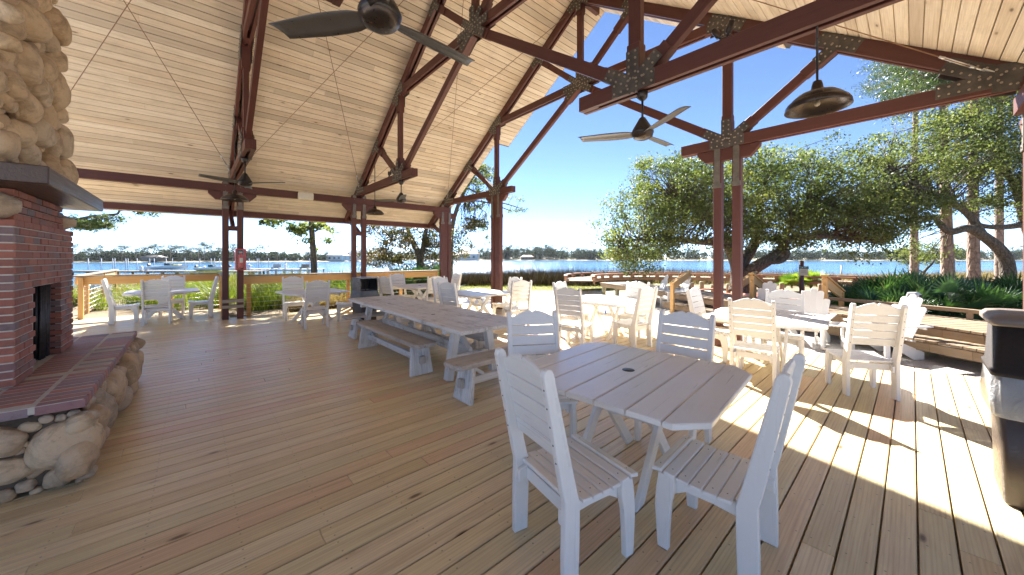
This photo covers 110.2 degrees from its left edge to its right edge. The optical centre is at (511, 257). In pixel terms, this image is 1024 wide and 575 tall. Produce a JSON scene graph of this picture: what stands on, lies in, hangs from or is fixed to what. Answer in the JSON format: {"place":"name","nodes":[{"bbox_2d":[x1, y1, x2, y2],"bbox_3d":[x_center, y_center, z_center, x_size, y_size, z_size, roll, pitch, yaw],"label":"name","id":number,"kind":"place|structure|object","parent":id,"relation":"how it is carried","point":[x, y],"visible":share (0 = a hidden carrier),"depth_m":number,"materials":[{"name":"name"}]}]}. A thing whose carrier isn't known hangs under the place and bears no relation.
{"place":"outdoors","nodes":[
{"label":"outdoors","id":0,"kind":"place"},
{"bbox_2d":[71,299,100,319],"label":"walkway","id":1,"kind":"structure","parent":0,"point":[75,312],"depth_m":10.70,"materials":[{"name":"beige concrete"}]},
{"bbox_2d":[73,269,118,313],"bbox_3d":[-13.271,1.022,11.505,0.150,1.108,6.361,0,0,-42],"label":"walkway railing","id":2,"kind":"object","parent":1,"relation":"on","point":[86,291],"visible":0.61,"depth_m":10.06,"materials":[{"name":"brown wood"}]},
{"bbox_2d":[71,265,409,311],"bbox_3d":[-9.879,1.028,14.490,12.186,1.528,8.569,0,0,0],"label":"tall green grass","id":3,"kind":"structure","parent":0,"point":[258,291],"depth_m":11.78,"materials":[{"name":"green plant"}]},
{"bbox_2d":[75,282,983,377],"bbox_3d":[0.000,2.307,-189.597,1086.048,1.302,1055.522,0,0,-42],"label":"ground","id":4,"kind":"structure","parent":0,"point":[542,300],"depth_m":10.14,"materials":[{"name":"beige soil"}]},
{"bbox_2d":[68,211,162,233],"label":"pine tree","id":5,"kind":"object","parent":4,"relation":"on","point":[96,223],"visible":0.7,"depth_m":14.95,"materials":[{"name":"green plant"}]},
{"bbox_2d":[258,219,338,281],"bbox_3d":[-8.944,-1.974,15.950,4.421,7.579,4.261,0,0,-42],"label":"pine tree","id":6,"kind":"object","parent":4,"relation":"on","point":[300,229],"visible":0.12,"depth_m":15.54,"materials":[{"name":"green plant"}]},
{"bbox_2d":[267,293,350,312],"bbox_3d":[-6.002,1.306,11.509,4.254,0.786,3.015,0,0,-42],"label":"dry grass clump","id":7,"kind":"object","parent":4,"relation":"on","point":[332,303],"visible":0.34,"depth_m":11.04,"materials":[{"name":"plant"}]},
{"bbox_2d":[347,200,511,272],"bbox_3d":[-3.939,-1.622,18.098,7.961,6.852,3.820,0,0,3],"label":"forked oak","id":8,"kind":"object","parent":4,"relation":"on","point":[386,254],"visible":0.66,"depth_m":17.69,"materials":[{"name":"green plant"}]},
{"bbox_2d":[451,163,528,278],"bbox_3d":[-1.276,-1.661,19.253,3.457,7.034,3.884,0,0,-42],"label":"tall oak","id":9,"kind":"object","parent":4,"relation":"on","point":[484,169],"visible":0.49,"depth_m":19.26,"materials":[{"name":"green plant"}]},
{"bbox_2d":[454,263,825,283],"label":"marsh grass","id":10,"kind":"structure","parent":4,"relation":"on","point":[552,271],"depth_m":25.34,"materials":[{"name":"green plant"}]},
{"bbox_2d":[658,276,690,308],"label":"adirondack chair","id":11,"kind":"object","parent":4,"relation":"on","point":[686,284],"visible":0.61,"depth_m":11.82,"materials":[{"name":"white paint"}]},
{"bbox_2d":[669,270,691,312],"bbox_3d":[5.368,1.056,11.336,0.130,1.238,1.935,0,0,41],"label":"stair rail","id":12,"kind":"object","parent":4,"relation":"on","point":[678,280],"visible":0.79,"depth_m":10.73,"materials":[{"name":"brown wood"}]},
{"bbox_2d":[748,273,764,297],"bbox_3d":[6.978,1.050,10.112,1.171,1.250,0.130,0,0,-39],"label":"stair rail","id":13,"kind":"object","parent":4,"relation":"on","point":[756,281],"visible":0.5,"depth_m":9.78,"materials":[{"name":"brown wood"}]},
{"bbox_2d":[750,281,779,303],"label":"adirondack chair","id":14,"kind":"object","parent":4,"relation":"on","point":[771,286],"visible":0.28,"depth_m":9.54,"materials":[{"name":"white paint"}]},
{"bbox_2d":[586,127,953,292],"bbox_3d":[9.902,-1.856,15.812,13.235,6.862,7.917,0,0,2],"label":"live oak","id":15,"kind":"object","parent":4,"relation":"on","point":[676,201],"visible":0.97,"depth_m":14.09,"materials":[{"name":"green plant"}]},
{"bbox_2d":[600,282,986,355],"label":"boardwalk","id":16,"kind":"structure","parent":4,"relation":"on","point":[961,325],"depth_m":6.33,"materials":[{"name":"brown wood"}]},
{"bbox_2d":[663,301,712,313],"bbox_3d":[5.350,1.499,10.053,0.537,0.186,2.824,0,0,-15],"label":"boardwalk step","id":17,"kind":"object","parent":16,"relation":"attached to","point":[681,306],"visible":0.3,"depth_m":10.60,"materials":[{"name":"brown wood"}]},
{"bbox_2d":[818,326,984,362],"bbox_3d":[6.798,1.412,4.946,0.921,0.186,5.449,0,0,-8],"label":"boardwalk step","id":18,"kind":"object","parent":16,"relation":"attached to","point":[949,350],"visible":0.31,"depth_m":5.54,"materials":[{"name":"brown wood"}]},
{"bbox_2d":[828,297,979,319],"bbox_3d":[8.300,1.043,5.428,0.569,0.198,6.487,0,0,-9],"label":"kick rail","id":19,"kind":"object","parent":16,"relation":"on","point":[970,313],"visible":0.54,"depth_m":6.95,"materials":[{"name":"brown wood"}]},
{"bbox_2d":[779,273,809,287],"bbox_3d":[13.720,1.114,17.332,1.430,0.805,1.372,0,0,-15],"label":"palmetto","id":20,"kind":"object","parent":4,"relation":"on","point":[793,278],"visible":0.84,"depth_m":17.21,"materials":[{"name":"green plant"}]},
{"bbox_2d":[799,260,808,293],"bbox_3d":[8.452,0.881,10.408,0.272,1.588,0.150,0,0,0],"label":"garden sign","id":21,"kind":"object","parent":4,"relation":"on","point":[803,270],"visible":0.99,"depth_m":10.38,"materials":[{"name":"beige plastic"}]},
{"bbox_2d":[593,268,1022,286],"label":"marsh grass golden","id":22,"kind":"object","parent":4,"relation":"on","point":[984,274],"visible":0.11,"depth_m":23.94,"materials":[{"name":"plant"}]},
{"bbox_2d":[789,288,836,347],"bbox_3d":[5.874,1.152,7.061,0.917,1.039,0.780,0,0,-40],"label":"adirondack chair","id":23,"kind":"object","parent":4,"relation":"on","point":[816,302],"visible":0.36,"depth_m":7.21,"materials":[{"name":"white paint"}]},
{"bbox_2d":[820,275,845,305],"bbox_3d":[7.642,1.035,8.492,1.413,1.279,0.130,0,0,-35],"label":"stair rail","id":24,"kind":"object","parent":4,"relation":"on","point":[833,286],"visible":0.65,"depth_m":8.33,"materials":[{"name":"brown wood"}]},
{"bbox_2d":[815,321,851,349],"bbox_3d":[5.891,1.440,6.569,0.460,0.458,0.494,0,0,28],"label":"side table","id":25,"kind":"object","parent":4,"relation":"on","point":[842,325],"visible":0.4,"depth_m":6.54,"materials":[{"name":"white paint"}]},
{"bbox_2d":[831,278,905,303],"bbox_3d":[9.634,1.112,9.556,1.987,1.243,2.029,0,0,10],"label":"palmetto","id":26,"kind":"object","parent":4,"relation":"on","point":[852,289],"visible":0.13,"depth_m":9.30,"materials":[{"name":"green plant"}]},
{"bbox_2d":[845,285,899,306],"bbox_3d":[8.805,1.202,8.527,1.670,1.041,1.536,0,0,-38],"label":"palmetto","id":27,"kind":"object","parent":4,"relation":"on","point":[870,295],"visible":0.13,"depth_m":8.94,"materials":[{"name":"green plant"}]},
{"bbox_2d":[843,294,933,359],"bbox_3d":[6.422,1.152,6.091,0.917,1.039,0.780,0,0,-3],"label":"adirondack chair","id":28,"kind":"object","parent":4,"relation":"on","point":[916,312],"visible":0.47,"depth_m":5.93,"materials":[{"name":"white paint"}]},
{"bbox_2d":[846,268,936,296],"bbox_3d":[10.296,0.977,9.849,2.346,1.526,1.954,0,0,19],"label":"palmetto","id":29,"kind":"object","parent":4,"relation":"on","point":[881,280],"visible":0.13,"depth_m":9.50,"materials":[{"name":"green plant"}]},
{"bbox_2d":[846,59,948,274],"bbox_3d":[21.992,-5.640,19.795,5.014,14.699,5.486,0,0,-42],"label":"pine tree","id":30,"kind":"object","parent":4,"relation":"on","point":[881,67],"visible":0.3,"depth_m":20.33,"materials":[{"name":"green plant"}]},
{"bbox_2d":[789,371,1023,574],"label":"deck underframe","id":31,"kind":"object","parent":4,"relation":"on","point":[918,556],"depth_m":2.42,"materials":[{"name":"brown wood"}]},
{"bbox_2d":[0,298,1023,574],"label":"deck floor","id":32,"kind":"structure","parent":31,"relation":"on","point":[274,444],"depth_m":2.55,"materials":[{"name":"brown wood"}]},
{"bbox_2d":[0,0,145,503],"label":"stone fireplace","id":33,"kind":"object","parent":32,"relation":"on","point":[66,397],"visible":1,"depth_m":2.88,"materials":[{"name":"beige stone"}]},
{"bbox_2d":[101,278,139,324],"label":"chair","id":34,"kind":"object","parent":32,"relation":"on","point":[113,307],"visible":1,"depth_m":8.46,"materials":[{"name":"white paint"}]},
{"bbox_2d":[77,272,229,319],"bbox_3d":[-9.232,1.022,9.232,2.900,1.108,2.428,0,0,-42],"label":"deck railing","id":35,"kind":"object","parent":32,"relation":"on","point":[97,279],"visible":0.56,"depth_m":9.63,"materials":[{"name":"brown wood"}]},
{"bbox_2d":[141,279,172,325],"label":"chair","id":36,"kind":"object","parent":32,"relation":"on","point":[148,286],"visible":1,"depth_m":8.33,"materials":[{"name":"white paint"}]},
{"bbox_2d":[122,288,199,322],"bbox_3d":[-8.860,1.210,9.077,1.360,0.734,1.392,0,0,-44],"label":"square table","id":37,"kind":"object","parent":32,"relation":"on","point":[178,291],"visible":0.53,"depth_m":8.93,"materials":[{"name":"white paint"}]},
{"bbox_2d":[158,275,184,317],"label":"chair","id":38,"kind":"object","parent":32,"relation":"on","point":[179,280],"visible":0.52,"depth_m":9.87,"materials":[{"name":"white paint"}]},
{"bbox_2d":[188,276,218,318],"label":"chair","id":39,"kind":"object","parent":32,"relation":"on","point":[208,302],"visible":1,"depth_m":9.46,"materials":[{"name":"white paint"}]},
{"bbox_2d":[282,276,304,319],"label":"chair","id":40,"kind":"object","parent":32,"relation":"on","point":[294,280],"visible":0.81,"depth_m":9.38,"materials":[{"name":"white paint"}]},
{"bbox_2d":[275,288,349,323],"bbox_3d":[-5.015,1.210,8.992,1.392,0.734,1.360,0,0,42],"label":"square table","id":41,"kind":"object","parent":32,"relation":"on","point":[301,293],"visible":0.56,"depth_m":8.86,"materials":[{"name":"white paint"}]},
{"bbox_2d":[301,280,329,329],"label":"chair","id":42,"kind":"object","parent":32,"relation":"on","point":[316,289],"visible":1,"depth_m":7.96,"materials":[{"name":"white paint"}]},
{"bbox_2d":[244,270,438,316],"bbox_3d":[-4.948,1.022,11.361,5.966,1.108,0.183,0,0,-42],"label":"deck railing","id":43,"kind":"object","parent":32,"relation":"on","point":[249,280],"visible":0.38,"depth_m":10.67,"materials":[{"name":"brown wood"}]},
{"bbox_2d":[350,277,378,319],"bbox_3d":[-3.461,1.022,8.386,0.530,1.111,0.469,0,0,40],"label":"trash can","id":44,"kind":"object","parent":32,"relation":"on","point":[364,286],"visible":0.66,"depth_m":8.29,"materials":[{"name":"grey"}]},
{"bbox_2d":[341,311,416,338],"bbox_3d":[-2.664,1.358,7.448,1.612,0.446,0.335,0,0,-42],"label":"bench","id":45,"kind":"object","parent":32,"relation":"on","point":[353,326],"visible":0.55,"depth_m":7.06,"materials":[{"name":"white wood"}]},
{"bbox_2d":[377,276,393,316],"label":"chair","id":46,"kind":"object","parent":32,"relation":"on","point":[384,281],"visible":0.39,"depth_m":9.59,"materials":[{"name":"white paint"}]},
{"bbox_2d":[356,320,436,376],"bbox_3d":[-1.882,1.358,5.563,0.335,0.446,2.323,0,0,-42],"label":"bench","id":47,"kind":"object","parent":32,"relation":"on","point":[418,354],"visible":1,"depth_m":5.16,"materials":[{"name":"white wood"}]},
{"bbox_2d":[389,273,412,297],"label":"chair","id":48,"kind":"object","parent":32,"relation":"on","point":[395,278],"visible":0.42,"depth_m":11.09,"materials":[{"name":"white paint"}]},
{"bbox_2d":[392,283,426,299],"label":"square table","id":49,"kind":"object","parent":32,"relation":"on","point":[415,289],"visible":0.64,"depth_m":10.58,"materials":[{"name":"white paint"}]},
{"bbox_2d":[421,276,444,302],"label":"chair","id":50,"kind":"object","parent":32,"relation":"on","point":[429,287],"visible":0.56,"depth_m":9.71,"materials":[{"name":"white paint"}]},
{"bbox_2d":[348,295,521,380],"bbox_3d":[-1.591,1.214,6.055,1.047,0.741,4.340,0,0,-40],"label":"picnic table","id":51,"kind":"object","parent":32,"relation":"on","point":[457,324],"visible":0.73,"depth_m":5.20,"materials":[{"name":"white paint"}]},
{"bbox_2d":[431,277,462,307],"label":"chair","id":52,"kind":"object","parent":32,"relation":"on","point":[434,285],"visible":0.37,"depth_m":8.81,"materials":[{"name":"white paint"}]},
{"bbox_2d":[437,282,459,332],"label":"chair","id":53,"kind":"object","parent":32,"relation":"on","point":[448,295],"visible":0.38,"depth_m":7.29,"materials":[{"name":"white paint"}]},
{"bbox_2d":[416,322,497,349],"bbox_3d":[-0.984,1.358,5.897,0.335,0.446,2.054,0,0,-42],"label":"bench","id":54,"kind":"object","parent":32,"relation":"on","point":[478,342],"visible":0.34,"depth_m":5.28,"materials":[{"name":"white wood"}]},
{"bbox_2d":[443,289,510,313],"bbox_3d":[-0.835,1.210,8.720,1.360,0.734,1.392,0,0,-45],"label":"square table","id":55,"kind":"object","parent":32,"relation":"on","point":[475,294],"visible":0.84,"depth_m":8.61,"materials":[{"name":"white paint"}]},
{"bbox_2d":[444,344,550,405],"bbox_3d":[-0.066,1.358,4.346,1.612,0.446,0.335,0,0,-42],"label":"bench","id":56,"kind":"object","parent":32,"relation":"on","point":[467,369],"visible":0.52,"depth_m":3.93,"materials":[{"name":"white wood"}]},
{"bbox_2d":[492,277,522,316],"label":"chair","id":57,"kind":"object","parent":32,"relation":"on","point":[506,303],"visible":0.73,"depth_m":9.03,"materials":[{"name":"white paint"}]},
{"bbox_2d":[502,280,531,316],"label":"chair","id":58,"kind":"object","parent":32,"relation":"on","point":[521,290],"visible":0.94,"depth_m":7.95,"materials":[{"name":"white paint"}]},
{"bbox_2d":[53,0,1023,346],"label":"pavilion","id":59,"kind":"structure","parent":32,"relation":"on","point":[171,100],"depth_m":7.53,"materials":[{"name":"brown wood"}]},
{"bbox_2d":[220,115,248,201],"bbox_3d":[-6.067,-2.180,7.821,0.497,1.880,0.497,0,0,-42],"label":"pendant lamp","id":60,"kind":"object","parent":59,"relation":"hanging from","point":[234,196],"visible":1,"depth_m":7.81,"materials":[{"name":"brown metal"}]},
{"bbox_2d":[235,249,245,269],"bbox_3d":[-6.982,0.055,9.191,0.222,0.552,0.128,0,0,-42],"label":"extinguisher box","id":61,"kind":"object","parent":59,"relation":"attached to","point":[240,260],"visible":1,"depth_m":9.16,"materials":[{"name":"red plastic"}]},
{"bbox_2d":[198,157,284,188],"bbox_3d":[-4.990,-1.643,6.874,1.154,0.560,1.302,0,0,-2],"label":"ceiling fan","id":62,"kind":"object","parent":59,"relation":"hanging from","point":[244,180],"visible":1,"depth_m":6.81,"materials":[{"name":"brown metal"}]},
{"bbox_2d":[268,0,474,65],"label":"ceiling fan","id":63,"kind":"object","parent":59,"relation":"hanging from","point":[382,17],"visible":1,"depth_m":2.20,"materials":[{"name":"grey metal"}]},
{"bbox_2d":[375,180,422,202],"bbox_3d":[-2.670,-1.643,9.068,1.302,0.560,1.154,0,0,38],"label":"ceiling fan","id":64,"kind":"object","parent":59,"relation":"hanging from","point":[401,198],"visible":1,"depth_m":8.93,"materials":[{"name":"brown metal"}]},
{"bbox_2d":[578,89,690,146],"bbox_3d":[1.640,-1.643,4.237,1.154,0.560,1.302,0,0,-42],"label":"ceiling fan","id":65,"kind":"object","parent":59,"relation":"hanging from","point":[643,130],"visible":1,"depth_m":4.12,"materials":[{"name":"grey metal"}]},
{"bbox_2d":[711,19,734,39],"bbox_3d":[2.074,-2.208,3.523,0.096,0.200,0.213,0,0,-42],"label":"spotlight","id":66,"kind":"object","parent":59,"relation":"on","point":[716,33],"visible":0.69,"depth_m":3.48,"materials":[{"name":"brown metal"}]},
{"bbox_2d":[784,25,853,118],"bbox_3d":[2.549,-2.180,2.983,0.443,1.880,0.443,0,0,-42],"label":"pendant lamp","id":67,"kind":"object","parent":59,"relation":"hanging from","point":[818,99],"visible":1,"depth_m":2.98,"materials":[{"name":"brown metal"}]},
{"bbox_2d":[507,310,577,437],"bbox_3d":[0.238,1.038,3.120,0.492,1.079,0.618,0,0,-10],"label":"chair","id":68,"kind":"object","parent":32,"relation":"on","point":[529,318],"visible":0.43,"depth_m":3.32,"materials":[{"name":"white paint"}]},
{"bbox_2d":[494,347,637,574],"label":"chair","id":69,"kind":"object","parent":32,"relation":"on","point":[569,478],"visible":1,"depth_m":1.88,"materials":[{"name":"white paint"}]},
{"bbox_2d":[552,281,589,337],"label":"chair","id":70,"kind":"object","parent":32,"relation":"on","point":[559,285],"visible":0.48,"depth_m":7.25,"materials":[{"name":"white paint"}]},
{"bbox_2d":[554,287,593,347],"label":"chair","id":71,"kind":"object","parent":32,"relation":"on","point":[563,302],"visible":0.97,"depth_m":6.06,"materials":[{"name":"white paint"}]},
{"bbox_2d":[570,294,644,339],"bbox_3d":[1.904,1.210,7.288,1.392,0.734,1.360,0,0,40],"label":"square table","id":72,"kind":"object","parent":32,"relation":"on","point":[596,301],"visible":0.88,"depth_m":7.16,"materials":[{"name":"white paint"}]},
{"bbox_2d":[617,281,649,338],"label":"chair","id":73,"kind":"object","parent":32,"relation":"on","point":[633,292],"visible":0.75,"depth_m":7.40,"materials":[{"name":"white paint"}]},
{"bbox_2d":[612,286,657,347],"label":"chair","id":74,"kind":"object","parent":32,"relation":"on","point":[633,325],"visible":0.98,"depth_m":6.23,"materials":[{"name":"white paint"}]},
{"bbox_2d":[531,342,751,512],"bbox_3d":[0.875,1.210,2.686,1.392,0.734,1.360,0,0,43],"label":"square table","id":75,"kind":"object","parent":32,"relation":"on","point":[657,392],"visible":0.89,"depth_m":2.43,"materials":[{"name":"white paint"}]},
{"bbox_2d":[634,310,715,443],"bbox_3d":[1.422,1.038,3.116,0.492,1.079,0.618,0,0,44],"label":"chair","id":76,"kind":"object","parent":32,"relation":"on","point":[689,319],"visible":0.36,"depth_m":3.23,"materials":[{"name":"white paint"}]},
{"bbox_2d":[686,287,736,362],"bbox_3d":[3.187,1.038,5.699,0.492,1.079,0.618,0,0,-44],"label":"chair","id":77,"kind":"object","parent":32,"relation":"on","point":[722,335],"visible":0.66,"depth_m":5.71,"materials":[{"name":"white paint"}]},
{"bbox_2d":[651,353,805,574],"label":"chair","id":78,"kind":"object","parent":32,"relation":"on","point":[753,507],"visible":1,"depth_m":1.88,"materials":[{"name":"white paint"}]},
{"bbox_2d":[728,298,780,387],"bbox_3d":[3.100,1.038,4.570,0.492,1.079,0.618,0,0,41],"label":"chair","id":79,"kind":"object","parent":32,"relation":"on","point":[750,312],"visible":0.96,"depth_m":4.43,"materials":[{"name":"white paint"}]},
{"bbox_2d":[702,307,830,371],"bbox_3d":[3.687,1.210,5.195,1.392,0.734,1.360,0,0,43],"label":"square table","id":80,"kind":"object","parent":32,"relation":"on","point":[804,322],"visible":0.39,"depth_m":4.96,"materials":[{"name":"white paint"}]},
{"bbox_2d":[760,289,804,363],"bbox_3d":[4.065,1.038,5.365,0.492,1.079,0.618,0,0,42],"label":"chair","id":81,"kind":"object","parent":32,"relation":"on","point":[797,300],"visible":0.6,"depth_m":5.44,"materials":[{"name":"white paint"}]},
{"bbox_2d":[823,303,908,400],"bbox_3d":[4.094,1.038,4.173,0.492,1.079,0.618,0,0,18],"label":"chair","id":82,"kind":"object","parent":32,"relation":"on","point":[894,334],"visible":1,"depth_m":3.99,"materials":[{"name":"white paint"}]},
{"bbox_2d":[979,308,1023,509],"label":"trash can","id":83,"kind":"object","parent":32,"relation":"on","point":[1002,382],"visible":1,"depth_m":2.26,"materials":[{"name":"grey plastic"}]},
{"bbox_2d":[858,285,956,317],"bbox_3d":[9.179,1.161,8.456,1.812,1.134,1.850,0,0,-14],"label":"palmetto","id":84,"kind":"object","parent":4,"relation":"on","point":[889,295],"visible":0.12,"depth_m":8.34,"materials":[{"name":"green plant"}]},
{"bbox_2d":[873,267,954,313],"bbox_3d":[10.907,1.011,9.782,2.341,1.451,1.930,0,0,0],"label":"palmetto","id":85,"kind":"object","parent":4,"relation":"on","point":[928,283],"visible":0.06,"depth_m":9.78,"materials":[{"name":"green plant"}]},
{"bbox_2d":[874,64,970,278],"bbox_3d":[18.055,-4.374,15.031,3.894,12.172,4.813,0,0,-4],"label":"pine tree","id":86,"kind":"object","parent":4,"relation":"on","point":[947,265],"visible":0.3,"depth_m":15.18,"materials":[{"name":"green plant"}]},
{"bbox_2d":[831,91,1022,279],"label":"live oak","id":87,"kind":"object","parent":4,"relation":"on","point":[999,155],"visible":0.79,"depth_m":13.56,"materials":[{"name":"green plant"}]},
{"bbox_2d":[888,239,982,274],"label":"young oak","id":88,"kind":"object","parent":4,"relation":"on","point":[904,261],"visible":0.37,"depth_m":22.09,"materials":[{"name":"green plant"}]},
{"bbox_2d":[908,73,985,279],"bbox_3d":[20.256,-4.607,15.743,4.018,12.632,4.572,0,0,-20],"label":"pine tree","id":89,"kind":"object","parent":4,"relation":"on","point":[973,263],"visible":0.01,"depth_m":15.40,"materials":[{"name":"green plant"}]},
{"bbox_2d":[902,270,997,320],"bbox_3d":[10.393,1.011,8.778,1.931,1.452,2.342,0,0,44],"label":"palmetto","id":90,"kind":"object","parent":4,"relation":"on","point":[949,288],"visible":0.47,"depth_m":8.51,"materials":[{"name":"green plant"}]},
{"bbox_2d":[936,277,1022,319],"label":"palmetto","id":91,"kind":"object","parent":4,"relation":"on","point":[982,293],"visible":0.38,"depth_m":8.29,"materials":[{"name":"green plant"}]},
{"bbox_2d":[953,92,1017,279],"bbox_3d":[26.658,-5.532,19.004,3.944,14.480,4.743,0,0,-14],"label":"pine tree","id":92,"kind":"object","parent":4,"relation":"on","point":[999,235],"visible":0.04,"depth_m":18.94,"materials":[{"name":"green plant"}]},
{"bbox_2d":[989,270,1022,291],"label":"palmetto","id":93,"kind":"object","parent":4,"relation":"on","point":[1013,285],"visible":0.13,"depth_m":9.74,"materials":[{"name":"green plant"}]},
{"bbox_2d":[60,12,1022,256],"label":"sky","id":94,"kind":"structure","parent":0,"point":[562,179],"materials":[{"name":"blue"}]},
{"bbox_2d":[71,260,1022,287],"bbox_3d":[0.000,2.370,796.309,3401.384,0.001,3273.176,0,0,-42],"label":"water","id":95,"kind":"structure","parent":0,"point":[830,267],"depth_m":92.53,"materials":[{"name":"blue liquid"}]},
{"bbox_2d":[144,263,187,269],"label":"motor boat","id":96,"kind":"object","parent":95,"relation":"on","point":[164,267],"visible":1,"depth_m":44.81,"materials":[{"name":"white metal"}]},
{"bbox_2d":[71,270,268,275],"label":"dock","id":97,"kind":"object","parent":95,"relation":"in","point":[146,272],"visible":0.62,"depth_m":44.66,"materials":[{"name":"brown wood"}]},
{"bbox_2d":[73,257,1022,261],"bbox_3d":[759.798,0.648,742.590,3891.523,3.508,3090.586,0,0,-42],"label":"shore","id":98,"kind":"structure","parent":0,"point":[711,259],"depth_m":244.82,"materials":[{"name":"soil"}]},
{"bbox_2d":[140,255,166,261],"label":"shore house","id":99,"kind":"structure","parent":98,"relation":"on","point":[158,258],"depth_m":169.14,"materials":[{"name":"white"}]},
{"bbox_2d":[71,247,328,260],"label":"woodland","id":100,"kind":"object","parent":98,"relation":"on","point":[106,255],"visible":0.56,"depth_m":183.34,"materials":[{"name":"green plant"}]},
{"bbox_2d":[326,252,344,260],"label":"shore house","id":101,"kind":"structure","parent":98,"relation":"on","point":[335,256],"depth_m":208.16,"materials":[{"name":"white"}]},
{"bbox_2d":[503,242,604,259],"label":"woodland","id":102,"kind":"object","parent":98,"relation":"on","point":[548,253],"visible":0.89,"depth_m":289.04,"materials":[{"name":"green plant"}]},
{"bbox_2d":[565,275,854,285],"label":"boardwalk","id":103,"kind":"structure","parent":98,"relation":"on","point":[614,278],"depth_m":19.61,"materials":[{"name":"brown wood"}]},
{"bbox_2d":[591,273,884,281],"bbox_3d":[11.146,0.999,16.143,14.565,0.205,6.196,0,0,30],"label":"curb bench","id":104,"kind":"object","parent":103,"relation":"on","point":[593,276],"visible":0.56,"depth_m":19.23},
{"bbox_2d":[564,271,992,281],"bbox_3d":[11.375,0.984,16.706,17.088,0.237,7.686,0,0,28],"label":"curb bench","id":105,"kind":"object","parent":103,"relation":"on","point":[566,276],"visible":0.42,"depth_m":19.70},
{"bbox_2d":[597,243,1022,259],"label":"woodland","id":106,"kind":"object","parent":98,"relation":"on","point":[819,255],"visible":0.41,"depth_m":259.89,"materials":[{"name":"green plant"}]},
{"bbox_2d":[458,270,653,285],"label":"hedge","id":107,"kind":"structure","parent":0,"point":[536,279],"depth_m":22.30,"materials":[{"name":"green plant"}]},
{"bbox_2d":[459,282,706,291],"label":"lawn grass","id":108,"kind":"structure","parent":0,"point":[504,287],"depth_m":20.46,"materials":[{"name":"green plant"}]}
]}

